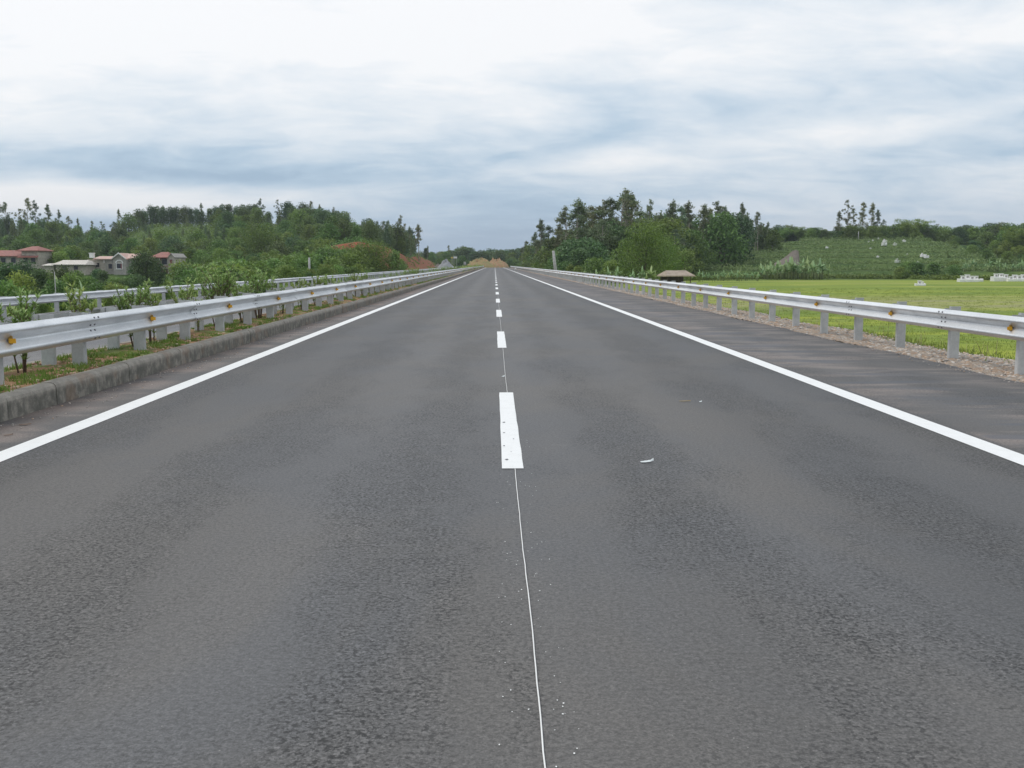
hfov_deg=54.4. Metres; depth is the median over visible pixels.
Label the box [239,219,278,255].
spreading tree
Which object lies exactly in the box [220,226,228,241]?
young tree
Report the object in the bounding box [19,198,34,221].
eucalyptus tree
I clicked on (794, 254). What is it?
eroded bank
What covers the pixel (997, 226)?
dark tree
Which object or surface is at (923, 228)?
bamboo clump
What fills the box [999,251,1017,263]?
leafy tree
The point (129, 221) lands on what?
leafy tree
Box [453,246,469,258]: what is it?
dark tree
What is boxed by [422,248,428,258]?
dark tree
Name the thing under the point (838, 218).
eucalyptus tree
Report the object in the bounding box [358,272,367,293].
oleander shrub
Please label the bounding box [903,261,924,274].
leafy tree
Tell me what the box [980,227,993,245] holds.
leafy tree
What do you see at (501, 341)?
lane dash
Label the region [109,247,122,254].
leafy tree
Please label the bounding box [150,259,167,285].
dark tree
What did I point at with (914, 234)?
bushy tree
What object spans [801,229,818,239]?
bushy tree
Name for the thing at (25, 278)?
bushy tree
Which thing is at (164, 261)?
window
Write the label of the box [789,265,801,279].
banana plant
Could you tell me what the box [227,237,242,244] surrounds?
leafy tree
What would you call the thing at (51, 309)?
bank scrub
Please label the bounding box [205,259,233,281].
bushy tree
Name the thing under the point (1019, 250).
bamboo clump
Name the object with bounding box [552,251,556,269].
concrete pole
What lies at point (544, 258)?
bushy tree
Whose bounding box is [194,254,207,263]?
leafy tree
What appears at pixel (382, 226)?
eucalyptus tree
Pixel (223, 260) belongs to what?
bushy tree
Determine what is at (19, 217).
eucalyptus tree
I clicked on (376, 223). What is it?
young tree
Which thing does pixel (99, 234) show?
dark tree
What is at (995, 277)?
tomb
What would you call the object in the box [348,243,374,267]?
bushy tree
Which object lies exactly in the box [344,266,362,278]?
bushy tree
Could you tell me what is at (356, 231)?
bushy tree
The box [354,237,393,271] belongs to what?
spreading tree
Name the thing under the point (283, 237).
leafy tree
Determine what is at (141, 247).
leafy tree
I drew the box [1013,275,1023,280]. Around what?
tomb
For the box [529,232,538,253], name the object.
eucalyptus tree
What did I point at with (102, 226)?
eucalyptus tree
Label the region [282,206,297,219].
dark tree
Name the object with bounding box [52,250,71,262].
bushy tree
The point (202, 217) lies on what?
dark tree
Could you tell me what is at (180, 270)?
bushy tree
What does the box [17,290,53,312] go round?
bushy tree
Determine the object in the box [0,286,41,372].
oleander shrub
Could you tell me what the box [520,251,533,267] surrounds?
leafy tree
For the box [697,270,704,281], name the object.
banana plant
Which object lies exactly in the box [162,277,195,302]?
oleander shrub
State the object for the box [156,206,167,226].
dark tree
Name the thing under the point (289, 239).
dark tree
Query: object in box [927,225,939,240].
leafy tree
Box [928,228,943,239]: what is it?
leafy tree
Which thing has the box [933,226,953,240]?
bushy tree
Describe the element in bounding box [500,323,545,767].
guide cord
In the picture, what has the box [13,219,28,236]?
leafy tree
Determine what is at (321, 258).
leafy tree
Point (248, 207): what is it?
dark tree
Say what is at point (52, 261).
bushy tree
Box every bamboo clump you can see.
[293,239,314,256]
[302,237,334,255]
[778,227,791,239]
[782,225,798,236]
[792,226,805,240]
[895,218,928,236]
[914,220,933,232]
[993,248,1001,256]
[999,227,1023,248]
[1010,245,1023,254]
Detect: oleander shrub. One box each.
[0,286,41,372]
[62,280,96,313]
[110,279,157,346]
[142,278,161,343]
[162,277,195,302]
[193,261,241,326]
[193,294,202,331]
[230,280,253,322]
[241,267,271,318]
[257,272,275,289]
[275,284,285,312]
[291,278,307,309]
[306,275,324,305]
[322,274,340,297]
[344,274,352,296]
[350,273,362,295]
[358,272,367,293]
[408,268,417,283]
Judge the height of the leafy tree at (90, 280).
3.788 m
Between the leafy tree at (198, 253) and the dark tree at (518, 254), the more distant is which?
the dark tree at (518, 254)
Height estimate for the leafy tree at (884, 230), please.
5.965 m
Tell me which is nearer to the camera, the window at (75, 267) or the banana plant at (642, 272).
the banana plant at (642, 272)
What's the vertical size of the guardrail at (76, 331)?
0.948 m
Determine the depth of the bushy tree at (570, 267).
163.37 m
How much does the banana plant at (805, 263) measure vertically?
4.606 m
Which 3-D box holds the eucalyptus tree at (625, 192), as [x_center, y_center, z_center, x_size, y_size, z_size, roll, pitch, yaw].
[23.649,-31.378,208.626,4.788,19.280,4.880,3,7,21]
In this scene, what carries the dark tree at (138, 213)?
on the ground at (809, 286)
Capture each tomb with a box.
[914,280,925,285]
[957,276,970,281]
[970,276,978,281]
[990,274,1003,280]
[1006,276,1016,280]
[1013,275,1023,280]
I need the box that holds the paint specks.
[498,481,578,766]
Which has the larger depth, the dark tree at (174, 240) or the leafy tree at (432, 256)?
the leafy tree at (432, 256)
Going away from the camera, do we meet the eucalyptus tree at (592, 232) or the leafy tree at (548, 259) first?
the eucalyptus tree at (592, 232)
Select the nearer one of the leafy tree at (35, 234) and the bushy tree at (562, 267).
the bushy tree at (562, 267)
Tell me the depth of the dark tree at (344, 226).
238.74 m
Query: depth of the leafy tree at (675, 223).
224.33 m
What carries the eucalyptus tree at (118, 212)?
on the ground at (809, 286)
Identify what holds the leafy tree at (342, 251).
on the ground at (809, 286)
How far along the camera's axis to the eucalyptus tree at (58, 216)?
384.71 m
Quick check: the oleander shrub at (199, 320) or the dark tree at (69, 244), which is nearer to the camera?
the oleander shrub at (199, 320)
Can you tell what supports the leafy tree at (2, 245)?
on the ground at (809, 286)
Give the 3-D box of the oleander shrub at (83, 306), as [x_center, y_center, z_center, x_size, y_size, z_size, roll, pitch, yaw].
[-5.299,-0.747,12.226,0.417,1.070,0.503,-6,9,-40]
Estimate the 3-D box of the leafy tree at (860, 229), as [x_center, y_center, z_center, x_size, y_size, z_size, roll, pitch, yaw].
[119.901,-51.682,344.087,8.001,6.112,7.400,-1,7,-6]
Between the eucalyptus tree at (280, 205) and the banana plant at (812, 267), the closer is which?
the banana plant at (812, 267)
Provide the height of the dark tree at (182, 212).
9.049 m
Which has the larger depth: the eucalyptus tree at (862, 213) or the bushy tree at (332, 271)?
the eucalyptus tree at (862, 213)
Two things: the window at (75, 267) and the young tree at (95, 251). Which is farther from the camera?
the young tree at (95, 251)
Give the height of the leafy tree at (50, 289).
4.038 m
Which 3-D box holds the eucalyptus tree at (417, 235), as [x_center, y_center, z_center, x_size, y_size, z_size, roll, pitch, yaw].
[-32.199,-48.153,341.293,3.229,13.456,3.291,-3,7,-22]
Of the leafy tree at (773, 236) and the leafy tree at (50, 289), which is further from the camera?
the leafy tree at (773, 236)
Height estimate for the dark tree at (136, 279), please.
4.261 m
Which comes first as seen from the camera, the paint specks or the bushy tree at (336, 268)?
the paint specks
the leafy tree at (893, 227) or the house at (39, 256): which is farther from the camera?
the leafy tree at (893, 227)
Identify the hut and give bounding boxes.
[657,270,694,282]
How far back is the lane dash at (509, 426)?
8.27 m
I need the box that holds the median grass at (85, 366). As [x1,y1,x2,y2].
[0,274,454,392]
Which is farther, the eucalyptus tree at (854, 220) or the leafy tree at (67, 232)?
the eucalyptus tree at (854, 220)
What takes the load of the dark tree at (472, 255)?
on the ground at (809, 286)
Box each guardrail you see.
[0,266,481,384]
[0,267,446,317]
[0,268,458,364]
[510,266,1023,374]
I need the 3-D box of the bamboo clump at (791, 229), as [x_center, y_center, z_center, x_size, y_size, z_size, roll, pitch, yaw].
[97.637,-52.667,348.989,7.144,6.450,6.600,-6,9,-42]
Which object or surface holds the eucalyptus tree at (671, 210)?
on the ground at (809, 286)
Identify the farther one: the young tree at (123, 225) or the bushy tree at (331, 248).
the young tree at (123, 225)
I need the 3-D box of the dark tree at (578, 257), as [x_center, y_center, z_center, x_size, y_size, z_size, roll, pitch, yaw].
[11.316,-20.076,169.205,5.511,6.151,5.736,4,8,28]
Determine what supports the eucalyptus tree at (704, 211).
on the ground at (809, 286)
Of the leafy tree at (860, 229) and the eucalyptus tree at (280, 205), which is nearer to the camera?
the leafy tree at (860, 229)
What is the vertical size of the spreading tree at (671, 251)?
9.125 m
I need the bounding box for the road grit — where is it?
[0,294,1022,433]
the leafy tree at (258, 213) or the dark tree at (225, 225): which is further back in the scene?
the leafy tree at (258, 213)
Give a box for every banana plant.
[611,266,622,276]
[637,266,648,278]
[644,266,659,279]
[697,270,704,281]
[757,263,765,276]
[763,260,776,279]
[771,260,782,279]
[779,259,790,278]
[785,257,798,279]
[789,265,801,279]
[797,258,804,278]
[801,257,815,279]
[804,260,811,279]
[805,261,818,279]
[817,258,827,279]
[817,262,831,279]
[989,260,999,271]
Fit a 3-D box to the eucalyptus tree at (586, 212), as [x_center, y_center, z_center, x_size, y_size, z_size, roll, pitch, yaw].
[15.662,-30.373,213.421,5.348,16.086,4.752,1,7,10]
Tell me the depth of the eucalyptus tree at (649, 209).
232.48 m
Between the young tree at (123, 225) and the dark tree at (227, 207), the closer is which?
the young tree at (123, 225)
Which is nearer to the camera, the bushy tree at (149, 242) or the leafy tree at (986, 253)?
the leafy tree at (986, 253)
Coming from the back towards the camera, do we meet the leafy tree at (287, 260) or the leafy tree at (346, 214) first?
the leafy tree at (346, 214)
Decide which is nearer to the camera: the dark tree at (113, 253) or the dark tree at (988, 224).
the dark tree at (113, 253)
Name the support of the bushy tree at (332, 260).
on the ground at (809, 286)
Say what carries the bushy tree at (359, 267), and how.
on the ground at (809, 286)
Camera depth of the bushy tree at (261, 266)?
105.15 m
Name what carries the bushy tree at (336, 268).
on the ground at (809, 286)
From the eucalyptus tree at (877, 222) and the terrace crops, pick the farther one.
the eucalyptus tree at (877, 222)
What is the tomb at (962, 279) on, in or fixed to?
on the ground at (809, 286)
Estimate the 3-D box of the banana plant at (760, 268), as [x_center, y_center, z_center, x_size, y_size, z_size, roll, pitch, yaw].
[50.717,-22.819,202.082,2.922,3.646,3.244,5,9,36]
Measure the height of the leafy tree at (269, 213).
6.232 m
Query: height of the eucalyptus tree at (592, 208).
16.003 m
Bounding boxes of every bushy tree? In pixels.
[0,279,25,315]
[5,269,39,309]
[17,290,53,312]
[35,303,49,313]
[47,250,62,262]
[50,301,70,311]
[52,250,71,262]
[57,272,89,304]
[60,247,77,259]
[101,281,122,306]
[141,238,157,253]
[152,285,171,299]
[163,259,190,282]
[169,263,192,284]
[172,265,211,294]
[183,241,193,249]
[195,261,244,282]
[201,255,212,263]
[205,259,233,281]
[212,246,235,260]
[217,259,233,267]
[223,257,246,267]
[225,250,244,260]
[229,264,255,280]
[253,260,274,278]
[265,254,283,265]
[270,249,319,275]
[303,268,321,283]
[314,264,337,278]
[319,243,338,254]
[321,255,343,270]
[331,265,347,279]
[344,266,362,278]
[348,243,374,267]
[350,225,360,241]
[354,263,364,277]
[385,249,408,270]
[526,254,539,267]
[537,251,551,268]
[542,251,561,268]
[558,261,568,270]
[566,264,574,270]
[573,265,583,271]
[580,257,606,274]
[600,259,624,282]
[669,248,708,275]
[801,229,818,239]
[892,266,904,277]
[908,226,925,239]
[922,262,944,276]
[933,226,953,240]
[936,229,955,242]
[943,261,962,269]
[944,264,962,275]
[964,244,981,253]
[966,226,982,244]
[975,230,997,248]
[987,240,1001,252]
[997,239,1013,257]
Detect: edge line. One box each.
[0,269,481,461]
[508,269,1023,465]
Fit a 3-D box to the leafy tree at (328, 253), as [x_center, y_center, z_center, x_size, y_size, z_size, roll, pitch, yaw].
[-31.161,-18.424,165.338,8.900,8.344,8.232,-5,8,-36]
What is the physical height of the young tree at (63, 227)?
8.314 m
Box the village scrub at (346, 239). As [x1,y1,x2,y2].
[51,234,384,305]
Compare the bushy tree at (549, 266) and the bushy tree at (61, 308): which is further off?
the bushy tree at (549, 266)
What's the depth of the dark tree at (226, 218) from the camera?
334.35 m
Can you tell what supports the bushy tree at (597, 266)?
on the ground at (809, 286)
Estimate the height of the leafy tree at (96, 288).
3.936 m
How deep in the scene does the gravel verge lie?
18.45 m
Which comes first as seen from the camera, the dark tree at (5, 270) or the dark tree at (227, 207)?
the dark tree at (5, 270)
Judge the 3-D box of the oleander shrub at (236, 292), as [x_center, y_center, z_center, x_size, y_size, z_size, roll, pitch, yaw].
[-5.429,-1.633,19.957,0.573,0.981,0.635,-4,8,-32]
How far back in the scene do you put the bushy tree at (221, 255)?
206.58 m
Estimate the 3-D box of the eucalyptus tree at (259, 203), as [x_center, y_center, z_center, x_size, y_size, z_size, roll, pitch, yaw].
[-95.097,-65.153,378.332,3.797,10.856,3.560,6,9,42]
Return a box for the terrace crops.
[698,236,1023,275]
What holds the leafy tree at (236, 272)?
on the ground at (809, 286)
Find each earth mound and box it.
[467,258,495,267]
[490,258,508,267]
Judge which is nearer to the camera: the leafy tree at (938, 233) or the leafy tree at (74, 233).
the leafy tree at (74, 233)
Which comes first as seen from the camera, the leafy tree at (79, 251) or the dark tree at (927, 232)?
the leafy tree at (79, 251)
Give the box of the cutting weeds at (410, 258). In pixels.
[363,240,436,269]
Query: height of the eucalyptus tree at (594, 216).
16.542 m
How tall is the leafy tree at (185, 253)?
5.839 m
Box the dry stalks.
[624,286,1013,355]
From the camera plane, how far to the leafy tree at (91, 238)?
307.99 m
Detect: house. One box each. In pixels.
[0,246,52,270]
[41,260,97,274]
[89,253,140,274]
[151,252,186,273]
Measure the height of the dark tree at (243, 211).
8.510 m
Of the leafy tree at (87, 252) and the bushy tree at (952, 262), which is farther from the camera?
the leafy tree at (87, 252)
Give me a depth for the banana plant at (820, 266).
189.50 m
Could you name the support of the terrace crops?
on the ground at (809, 286)
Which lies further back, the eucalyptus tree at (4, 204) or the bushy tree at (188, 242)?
the eucalyptus tree at (4, 204)
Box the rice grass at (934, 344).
[607,284,1023,361]
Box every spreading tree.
[128,249,160,286]
[204,241,226,257]
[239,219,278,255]
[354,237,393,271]
[612,216,675,279]
[647,235,689,277]
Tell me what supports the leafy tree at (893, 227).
on the ground at (809, 286)
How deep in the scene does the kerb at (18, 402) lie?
12.58 m
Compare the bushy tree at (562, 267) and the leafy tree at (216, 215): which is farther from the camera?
the leafy tree at (216, 215)
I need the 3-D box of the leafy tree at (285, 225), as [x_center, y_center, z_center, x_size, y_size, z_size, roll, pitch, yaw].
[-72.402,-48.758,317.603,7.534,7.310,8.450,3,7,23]
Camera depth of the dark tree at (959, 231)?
339.06 m
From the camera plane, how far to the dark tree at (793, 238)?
347.16 m
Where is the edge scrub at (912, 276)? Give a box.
[647,273,1011,280]
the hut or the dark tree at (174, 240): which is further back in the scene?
the dark tree at (174, 240)
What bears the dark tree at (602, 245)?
on the ground at (809, 286)
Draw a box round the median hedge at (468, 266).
[460,264,483,270]
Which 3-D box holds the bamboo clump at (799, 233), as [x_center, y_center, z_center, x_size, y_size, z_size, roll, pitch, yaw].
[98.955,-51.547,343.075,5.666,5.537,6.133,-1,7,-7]
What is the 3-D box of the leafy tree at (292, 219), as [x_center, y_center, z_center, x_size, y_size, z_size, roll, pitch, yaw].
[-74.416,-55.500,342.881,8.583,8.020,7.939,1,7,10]
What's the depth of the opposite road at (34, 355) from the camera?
19.44 m
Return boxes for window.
[73,265,78,269]
[108,263,112,269]
[115,260,122,268]
[161,259,167,264]
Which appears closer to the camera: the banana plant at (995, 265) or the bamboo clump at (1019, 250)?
the banana plant at (995, 265)
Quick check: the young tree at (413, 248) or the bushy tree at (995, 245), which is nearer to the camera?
the bushy tree at (995, 245)
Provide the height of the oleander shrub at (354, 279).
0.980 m
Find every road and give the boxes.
[0,268,1023,767]
[3,270,438,366]
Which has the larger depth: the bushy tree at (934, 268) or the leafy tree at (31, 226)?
the leafy tree at (31, 226)
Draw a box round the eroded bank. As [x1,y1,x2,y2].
[774,250,799,266]
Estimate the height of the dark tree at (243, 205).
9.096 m
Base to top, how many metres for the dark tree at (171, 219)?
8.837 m
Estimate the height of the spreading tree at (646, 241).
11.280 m
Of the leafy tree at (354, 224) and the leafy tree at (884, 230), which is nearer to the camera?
the leafy tree at (354, 224)
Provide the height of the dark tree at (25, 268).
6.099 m
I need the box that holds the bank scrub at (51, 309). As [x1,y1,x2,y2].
[6,268,428,316]
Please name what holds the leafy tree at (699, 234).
on the ground at (809, 286)
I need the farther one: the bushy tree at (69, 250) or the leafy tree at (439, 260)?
the leafy tree at (439, 260)
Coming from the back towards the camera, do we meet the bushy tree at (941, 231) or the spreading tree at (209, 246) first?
the bushy tree at (941, 231)
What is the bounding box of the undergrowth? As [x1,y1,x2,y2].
[0,221,420,255]
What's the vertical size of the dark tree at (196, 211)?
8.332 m
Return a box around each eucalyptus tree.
[0,202,12,220]
[14,208,21,229]
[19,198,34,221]
[29,200,40,221]
[43,204,51,220]
[54,210,61,223]
[65,216,72,227]
[98,221,105,231]
[116,209,121,222]
[257,198,265,213]
[273,200,282,214]
[379,221,388,245]
[396,215,405,232]
[407,226,411,246]
[414,224,422,261]
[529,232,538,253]
[533,219,545,250]
[540,225,553,250]
[552,224,563,252]
[553,205,578,250]
[567,197,590,243]
[575,205,595,239]
[576,205,600,238]
[587,219,617,252]
[589,199,619,238]
[591,193,644,231]
[601,198,622,230]
[617,188,634,228]
[620,192,642,229]
[644,199,657,221]
[665,199,679,228]
[670,229,684,254]
[676,206,688,235]
[684,200,697,231]
[695,203,710,238]
[703,201,729,263]
[737,203,746,254]
[745,212,752,253]
[752,211,764,249]
[752,224,762,250]
[834,211,842,231]
[841,199,855,224]
[848,211,860,225]
[858,201,868,226]
[868,203,874,225]
[873,209,880,227]
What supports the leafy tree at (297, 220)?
on the ground at (809, 286)
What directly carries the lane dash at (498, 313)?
on the road at (306, 554)
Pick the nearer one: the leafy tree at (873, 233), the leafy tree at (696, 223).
the leafy tree at (696, 223)
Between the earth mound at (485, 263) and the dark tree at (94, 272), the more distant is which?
the earth mound at (485, 263)
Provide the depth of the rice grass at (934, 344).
50.82 m
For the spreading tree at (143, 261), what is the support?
on the ground at (809, 286)
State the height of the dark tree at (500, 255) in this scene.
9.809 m
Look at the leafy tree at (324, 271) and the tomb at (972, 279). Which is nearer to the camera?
the leafy tree at (324, 271)
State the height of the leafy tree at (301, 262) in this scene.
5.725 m
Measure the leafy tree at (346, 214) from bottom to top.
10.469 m
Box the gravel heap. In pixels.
[438,259,453,267]
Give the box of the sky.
[0,0,1023,253]
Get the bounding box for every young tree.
[9,220,17,235]
[17,218,24,234]
[58,222,65,240]
[93,241,102,256]
[112,223,118,238]
[119,222,129,237]
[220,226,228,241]
[276,210,282,224]
[373,221,382,243]
[382,225,391,246]
[386,224,395,248]
[407,236,414,255]
[451,250,455,264]
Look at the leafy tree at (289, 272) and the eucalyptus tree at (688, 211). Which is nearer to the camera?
the leafy tree at (289, 272)
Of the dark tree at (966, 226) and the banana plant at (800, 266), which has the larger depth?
the dark tree at (966, 226)
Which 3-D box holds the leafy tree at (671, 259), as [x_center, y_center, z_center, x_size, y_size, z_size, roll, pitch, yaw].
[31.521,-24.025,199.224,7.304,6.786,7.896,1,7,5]
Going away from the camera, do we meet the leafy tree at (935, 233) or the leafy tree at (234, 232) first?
the leafy tree at (234, 232)
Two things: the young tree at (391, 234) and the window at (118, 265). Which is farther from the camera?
the young tree at (391, 234)
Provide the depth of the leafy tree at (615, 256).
163.31 m
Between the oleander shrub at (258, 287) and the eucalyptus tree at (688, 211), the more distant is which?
the eucalyptus tree at (688, 211)
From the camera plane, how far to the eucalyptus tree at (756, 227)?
302.39 m
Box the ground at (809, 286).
[0,226,1023,358]
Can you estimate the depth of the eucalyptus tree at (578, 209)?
209.24 m
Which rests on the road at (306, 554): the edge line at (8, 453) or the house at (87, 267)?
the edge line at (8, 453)
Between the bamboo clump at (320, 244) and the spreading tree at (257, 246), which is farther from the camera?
the spreading tree at (257, 246)
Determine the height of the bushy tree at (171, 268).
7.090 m
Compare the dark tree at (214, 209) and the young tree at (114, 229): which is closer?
the young tree at (114, 229)
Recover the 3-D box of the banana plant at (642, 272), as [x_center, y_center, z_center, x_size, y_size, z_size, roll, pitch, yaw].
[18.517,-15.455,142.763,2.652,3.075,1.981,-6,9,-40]
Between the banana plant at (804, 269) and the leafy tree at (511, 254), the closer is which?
the banana plant at (804, 269)
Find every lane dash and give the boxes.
[496,310,501,316]
[497,331,506,347]
[499,392,523,467]
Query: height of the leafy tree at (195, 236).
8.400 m
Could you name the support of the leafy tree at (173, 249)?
on the ground at (809, 286)
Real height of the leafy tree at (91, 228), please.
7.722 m
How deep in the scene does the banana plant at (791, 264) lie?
186.79 m
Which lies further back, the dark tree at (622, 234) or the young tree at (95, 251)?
the young tree at (95, 251)
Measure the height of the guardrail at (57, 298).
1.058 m
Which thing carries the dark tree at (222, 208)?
on the ground at (809, 286)
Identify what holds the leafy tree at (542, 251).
on the ground at (809, 286)
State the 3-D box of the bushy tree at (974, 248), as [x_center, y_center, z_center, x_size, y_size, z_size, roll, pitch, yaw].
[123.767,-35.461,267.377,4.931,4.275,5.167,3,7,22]
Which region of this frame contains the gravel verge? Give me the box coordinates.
[513,268,1023,382]
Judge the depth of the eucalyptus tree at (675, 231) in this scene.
211.84 m
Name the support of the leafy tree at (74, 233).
on the ground at (809, 286)
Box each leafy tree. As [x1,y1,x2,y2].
[0,241,12,249]
[7,240,27,249]
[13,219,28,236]
[19,229,52,247]
[21,223,41,242]
[37,229,58,246]
[39,221,66,244]
[41,279,76,307]
[56,223,71,234]
[59,230,71,243]
[65,245,91,259]
[67,228,85,240]
[71,270,96,284]
[76,280,106,307]
[81,241,93,253]
[81,248,99,259]
[81,276,99,289]
[84,230,97,243]
[85,226,97,238]
[101,289,120,305]
[104,277,122,288]
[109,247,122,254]
[116,212,142,233]
[117,278,133,285]
[119,238,139,253]
[130,245,153,266]
[145,230,167,252]
[161,280,174,285]
[166,246,179,253]
[180,249,196,264]
[184,247,196,262]
[185,228,211,247]
[186,249,210,264]
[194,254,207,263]
[201,259,216,277]
[209,208,223,225]
[210,266,246,288]
[212,214,224,229]
[224,226,248,243]
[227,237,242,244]
[234,259,265,277]
[249,256,261,262]
[250,207,266,222]
[250,209,267,226]
[259,257,283,276]
[264,211,273,222]
[268,265,306,284]
[271,256,298,275]
[274,220,296,238]
[277,264,306,285]
[279,231,293,243]
[283,229,297,236]
[287,211,301,229]
[288,209,306,234]
[291,256,319,272]
[295,215,316,237]
[299,224,318,241]
[304,272,316,281]
[305,206,315,215]
[310,249,337,267]
[312,221,343,246]
[313,248,346,268]
[316,267,333,279]
[319,215,341,237]
[334,245,349,262]
[337,252,367,269]
[341,211,355,222]
[345,249,378,276]
[347,222,362,236]
[357,247,384,274]
[395,237,405,252]
[428,252,436,262]
[434,258,442,263]
[440,251,453,262]
[455,256,469,266]
[505,252,516,259]
[505,258,513,267]
[511,260,519,266]
[518,242,534,266]
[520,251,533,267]
[531,245,548,268]
[539,248,557,268]
[609,237,642,276]
[636,217,702,274]
[640,220,683,276]
[658,248,681,276]
[677,232,717,270]
[681,229,713,266]
[692,218,710,248]
[698,211,749,266]
[762,228,785,251]
[834,230,846,239]
[836,225,863,239]
[849,226,868,238]
[863,225,884,238]
[876,226,892,238]
[886,224,901,238]
[891,223,902,238]
[895,226,907,238]
[897,269,915,278]
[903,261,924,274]
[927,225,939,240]
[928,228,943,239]
[933,230,942,239]
[951,236,963,244]
[979,248,993,260]
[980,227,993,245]
[987,258,997,265]
[994,222,1022,251]
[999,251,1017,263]
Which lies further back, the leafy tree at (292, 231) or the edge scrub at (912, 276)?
the leafy tree at (292, 231)
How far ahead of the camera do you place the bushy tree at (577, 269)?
154.52 m
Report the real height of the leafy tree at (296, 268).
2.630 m
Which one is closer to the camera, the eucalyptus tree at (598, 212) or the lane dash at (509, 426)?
the lane dash at (509, 426)
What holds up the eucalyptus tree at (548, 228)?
on the ground at (809, 286)
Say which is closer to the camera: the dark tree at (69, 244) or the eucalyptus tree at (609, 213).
the eucalyptus tree at (609, 213)
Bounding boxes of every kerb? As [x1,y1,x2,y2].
[0,267,484,422]
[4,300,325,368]
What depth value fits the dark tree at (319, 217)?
329.87 m
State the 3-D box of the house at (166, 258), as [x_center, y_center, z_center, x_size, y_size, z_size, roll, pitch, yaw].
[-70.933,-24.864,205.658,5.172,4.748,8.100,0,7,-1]
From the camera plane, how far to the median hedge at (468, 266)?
224.06 m
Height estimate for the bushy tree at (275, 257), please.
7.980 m
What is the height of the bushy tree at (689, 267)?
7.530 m
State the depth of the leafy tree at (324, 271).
106.91 m
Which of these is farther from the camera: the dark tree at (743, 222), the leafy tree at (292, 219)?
the leafy tree at (292, 219)
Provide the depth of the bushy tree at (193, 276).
100.88 m
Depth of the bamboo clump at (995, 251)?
274.57 m
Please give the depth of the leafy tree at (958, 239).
319.14 m
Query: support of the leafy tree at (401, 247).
on the ground at (809, 286)
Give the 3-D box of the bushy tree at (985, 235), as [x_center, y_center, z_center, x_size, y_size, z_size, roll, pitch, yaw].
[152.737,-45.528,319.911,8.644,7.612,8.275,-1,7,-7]
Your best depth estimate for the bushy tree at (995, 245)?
298.41 m
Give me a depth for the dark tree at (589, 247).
179.50 m
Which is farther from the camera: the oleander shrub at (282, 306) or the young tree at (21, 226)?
the young tree at (21, 226)
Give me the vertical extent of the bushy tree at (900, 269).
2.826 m
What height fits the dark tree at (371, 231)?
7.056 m
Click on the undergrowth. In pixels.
(191, 225)
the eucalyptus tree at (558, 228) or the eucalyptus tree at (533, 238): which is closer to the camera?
the eucalyptus tree at (558, 228)
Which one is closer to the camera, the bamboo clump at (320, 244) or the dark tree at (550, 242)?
the bamboo clump at (320, 244)
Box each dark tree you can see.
[0,221,7,236]
[0,262,32,292]
[1,216,11,234]
[1,235,15,249]
[16,259,45,281]
[28,268,51,293]
[33,218,48,230]
[48,264,71,291]
[58,241,81,255]
[88,269,101,283]
[90,230,112,246]
[91,235,120,255]
[95,269,109,289]
[109,249,123,255]
[113,228,126,244]
[124,273,145,288]
[126,261,135,276]
[132,208,146,229]
[143,281,155,286]
[144,205,157,224]
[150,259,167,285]
[152,206,160,224]
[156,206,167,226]
[157,235,187,251]
[162,207,178,226]
[165,242,188,253]
[172,206,182,223]
[177,206,189,226]
[185,207,196,224]
[192,207,200,224]
[196,210,208,225]
[204,208,212,225]
[209,206,218,220]
[216,210,236,230]
[218,223,230,238]
[219,204,225,211]
[224,204,232,216]
[233,206,250,220]
[234,204,245,214]
[245,204,251,211]
[263,241,292,255]
[276,201,293,219]
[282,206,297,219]
[284,233,300,254]
[284,237,311,254]
[296,201,308,209]
[311,208,331,227]
[333,213,346,222]
[334,218,355,242]
[359,219,380,242]
[385,224,411,250]
[404,228,416,248]
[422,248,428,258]
[450,249,466,265]
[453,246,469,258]
[463,247,474,263]
[467,251,476,261]
[471,250,489,261]
[491,249,507,261]
[512,249,523,262]
[537,236,561,261]
[549,239,597,269]
[560,235,614,272]
[561,248,593,271]
[591,241,611,273]
[592,229,618,262]
[599,219,626,274]
[613,227,647,268]
[635,219,656,252]
[656,219,694,252]
[710,212,760,260]
[752,228,767,248]
[773,225,788,241]
[786,226,798,240]
[807,227,820,240]
[819,229,829,238]
[913,262,926,274]
[920,226,937,238]
[947,226,969,244]
[960,225,971,244]
[964,240,979,248]
[979,222,998,235]
[986,222,1014,242]
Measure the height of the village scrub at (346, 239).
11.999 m
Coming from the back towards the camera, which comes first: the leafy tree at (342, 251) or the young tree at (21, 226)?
the young tree at (21, 226)
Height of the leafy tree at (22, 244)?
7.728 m

